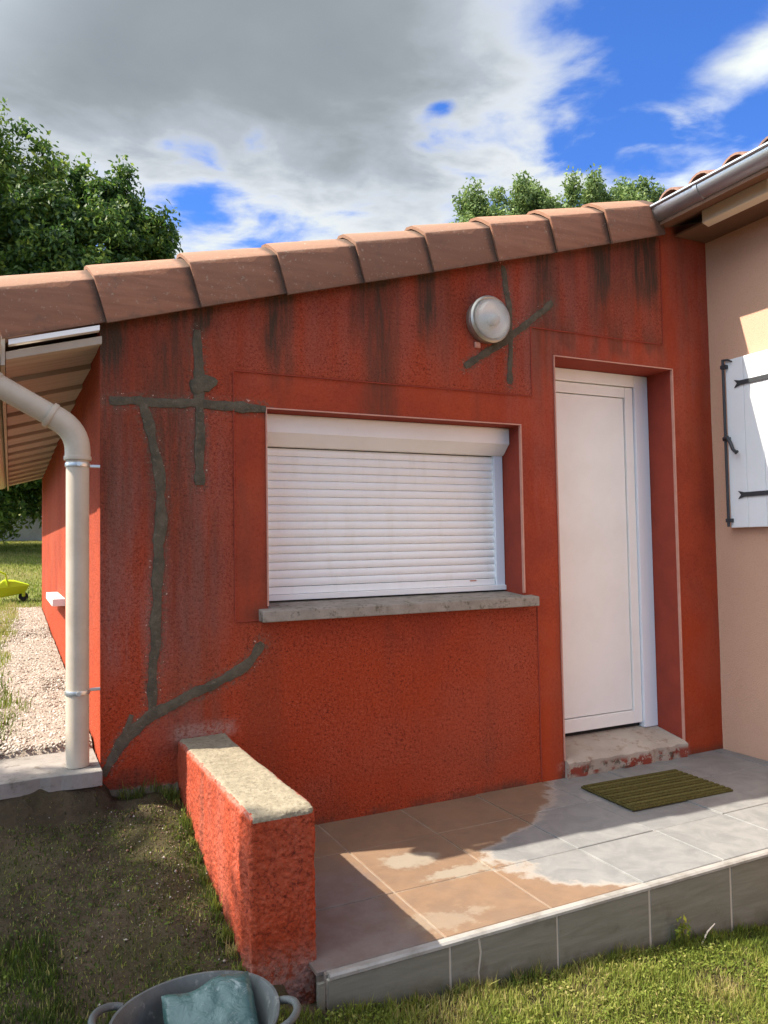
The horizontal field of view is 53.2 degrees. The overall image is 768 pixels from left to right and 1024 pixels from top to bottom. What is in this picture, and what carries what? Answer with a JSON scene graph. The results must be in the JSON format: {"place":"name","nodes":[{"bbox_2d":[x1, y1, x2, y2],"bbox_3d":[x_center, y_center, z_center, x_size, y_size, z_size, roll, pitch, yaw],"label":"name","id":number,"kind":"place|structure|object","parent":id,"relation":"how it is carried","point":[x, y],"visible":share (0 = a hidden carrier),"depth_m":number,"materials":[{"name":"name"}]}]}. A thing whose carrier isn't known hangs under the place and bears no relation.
{"place":"outdoors","nodes":[
{"label":"outdoors","id":0,"kind":"place"},
{"bbox_2d":[0,540,41,608],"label":"grass","id":1,"kind":"structure","parent":0,"point":[15,545],"depth_m":13.87,"materials":[{"name":"green plant"}]},
{"bbox_2d":[0,504,767,1023],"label":"ground","id":2,"kind":"structure","parent":0,"point":[22,810],"depth_m":2.50,"materials":[{"name":"green plant"}]},
{"bbox_2d":[0,571,28,600],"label":"garden toy","id":3,"kind":"object","parent":2,"relation":"on","point":[10,587],"visible":0.98,"depth_m":9.36,"materials":[{"name":"yellow plastic"}]},
{"bbox_2d":[0,601,34,742],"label":"grass","id":4,"kind":"structure","parent":2,"relation":"on","point":[5,702],"depth_m":5.10,"materials":[{"name":"green plant"}]},
{"bbox_2d":[0,516,41,541],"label":"retaining wall","id":5,"kind":"structure","parent":2,"relation":"on","point":[34,533],"depth_m":21.12,"materials":[{"name":"concrete"}]},
{"bbox_2d":[15,504,41,515],"bbox_3d":[-12.501,-1.034,21.901,14.287,4.105,2.714,0,-3,-26],"label":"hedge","id":6,"kind":"object","parent":2,"relation":"on","point":[32,510],"depth_m":22.20,"materials":[{"name":"green plant"}]},
{"bbox_2d":[0,607,91,759],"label":"gravel path","id":7,"kind":"structure","parent":2,"relation":"on","point":[48,750],"depth_m":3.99,"materials":[{"name":"beige gravel"}]},
{"bbox_2d":[0,97,100,544],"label":"broadleaf tree","id":8,"kind":"object","parent":2,"relation":"on","point":[51,171],"visible":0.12,"depth_m":16.96,"materials":[{"name":"green plant"}]},
{"bbox_2d":[0,748,102,799],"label":"concrete pad","id":9,"kind":"object","parent":2,"relation":"on","point":[26,775],"visible":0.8,"depth_m":2.90,"materials":[{"name":"grey concrete"}]},
{"bbox_2d":[0,152,182,509],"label":"broadleaf tree","id":10,"kind":"object","parent":2,"relation":"on","point":[126,227],"visible":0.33,"depth_m":16.33,"materials":[{"name":"green plant"}]},
{"bbox_2d":[0,804,230,1023],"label":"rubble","id":11,"kind":"object","parent":2,"relation":"on","point":[155,911],"visible":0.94,"depth_m":2.54,"materials":[{"name":"stone"}]},
{"bbox_2d":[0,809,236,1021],"bbox_3d":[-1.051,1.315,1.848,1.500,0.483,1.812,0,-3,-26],"label":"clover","id":12,"kind":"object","parent":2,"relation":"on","point":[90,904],"visible":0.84,"depth_m":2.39,"materials":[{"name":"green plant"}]},
{"bbox_2d":[0,794,299,1023],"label":"grass","id":13,"kind":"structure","parent":2,"relation":"on","point":[54,1005],"depth_m":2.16,"materials":[{"name":"green plant"}]},
{"bbox_2d":[88,970,300,1023],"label":"builders tub","id":14,"kind":"object","parent":2,"relation":"on","point":[144,1007],"visible":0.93,"depth_m":1.98,"materials":[{"name":"rubber"}]},
{"bbox_2d":[161,971,258,1023],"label":"plastic sack","id":15,"kind":"object","parent":14,"relation":"in","point":[225,999],"visible":1,"depth_m":1.94,"materials":[{"name":"blue plastic"}]},
{"bbox_2d":[177,733,316,1003],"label":"wall","id":16,"kind":"structure","parent":2,"relation":"on","point":[252,819],"depth_m":2.30,"materials":[{"name":"red paint"}]},
{"bbox_2d":[0,200,722,824],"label":"lean to house","id":17,"kind":"structure","parent":2,"relation":"on","point":[372,530],"depth_m":3.76,"materials":[{"name":"red paint"}]},
{"bbox_2d":[0,366,6,488],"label":"eave gutter","id":18,"kind":"object","parent":17,"relation":"attached to","point":[3,480],"visible":0.86,"depth_m":5.86,"materials":[{"name":"beige plastic"}]},
{"bbox_2d":[0,372,99,768],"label":"drainpipe","id":19,"kind":"object","parent":17,"relation":"attached to","point":[66,426],"visible":1,"depth_m":2.99,"materials":[{"name":"beige plastic"}]},
{"bbox_2d":[466,295,509,347],"bbox_3d":[0.547,-0.974,3.903,0.242,0.263,0.121,0,-3,-26],"label":"wall lamp","id":20,"kind":"object","parent":17,"relation":"attached to","point":[487,319],"visible":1,"depth_m":3.86,"materials":[{"name":"metal"}]},
{"bbox_2d":[555,367,657,736],"bbox_3d":[1.227,0.235,4.495,0.864,2.128,0.070,0,-3,-26],"label":"door","id":21,"kind":"structure","parent":17,"relation":"in","point":[605,528],"depth_m":4.53,"materials":[{"name":"white plastic"}]},
{"bbox_2d":[116,775,767,1021],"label":"grass","id":22,"kind":"structure","parent":2,"relation":"on","point":[226,931],"depth_m":2.56,"materials":[{"name":"green plant"}]},
{"bbox_2d":[449,170,566,222],"bbox_3d":[3.149,-3.220,19.051,4.092,9.909,3.217,0,-3,-26],"label":"pale tree","id":23,"kind":"object","parent":2,"relation":"on","point":[471,207],"visible":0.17,"depth_m":18.54,"materials":[{"name":"green plant"}]},
{"bbox_2d":[309,749,767,1010],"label":"terrace","id":24,"kind":"structure","parent":2,"relation":"on","point":[426,899],"depth_m":2.89,"materials":[{"name":"tile"}]},
{"bbox_2d":[581,769,732,810],"bbox_3d":[1.357,1.377,3.821,0.630,0.016,0.380,0,-3,-24],"label":"doormat","id":25,"kind":"object","parent":24,"relation":"on","point":[645,791],"visible":1,"depth_m":3.78,"materials":[{"name":"fabric"}]},
{"bbox_2d":[506,163,610,214],"bbox_3d":[4.803,-3.493,19.930,4.376,10.460,3.195,0,-3,-26],"label":"pale tree","id":26,"kind":"object","parent":2,"relation":"on","point":[593,194],"visible":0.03,"depth_m":19.20,"materials":[{"name":"green plant"}]},
{"bbox_2d":[581,175,666,202],"bbox_3d":[6.938,-3.739,20.627,5.761,10.945,3.340,0,-3,-26],"label":"pale tree","id":27,"kind":"object","parent":2,"relation":"on","point":[624,191],"visible":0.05,"depth_m":19.73,"materials":[{"name":"green plant"}]},
{"bbox_2d":[675,916,690,939],"bbox_3d":[1.092,1.532,2.797,0.062,0.130,0.095,-3,-3,43],"label":"weed","id":28,"kind":"object","parent":2,"relation":"on","point":[678,930],"visible":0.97,"depth_m":2.79,"materials":[{"name":"green plant"}]},
{"bbox_2d":[659,136,767,760],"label":"beige house","id":29,"kind":"structure","parent":2,"relation":"on","point":[730,229],"depth_m":4.43,"materials":[{"name":"paint"}]},
{"bbox_2d":[650,142,767,221],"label":"zinc gutter","id":30,"kind":"object","parent":29,"relation":"attached to","point":[742,167],"visible":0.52,"depth_m":4.06,"materials":[{"name":"silver metal"}]},
{"bbox_2d":[0,0,767,257],"label":"sky","id":31,"kind":"structure","parent":0,"point":[262,122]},
{"bbox_2d":[276,921,767,1023],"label":"grass","id":32,"kind":"structure","parent":0,"point":[517,996],"depth_m":2.45,"materials":[{"name":"green plant"}]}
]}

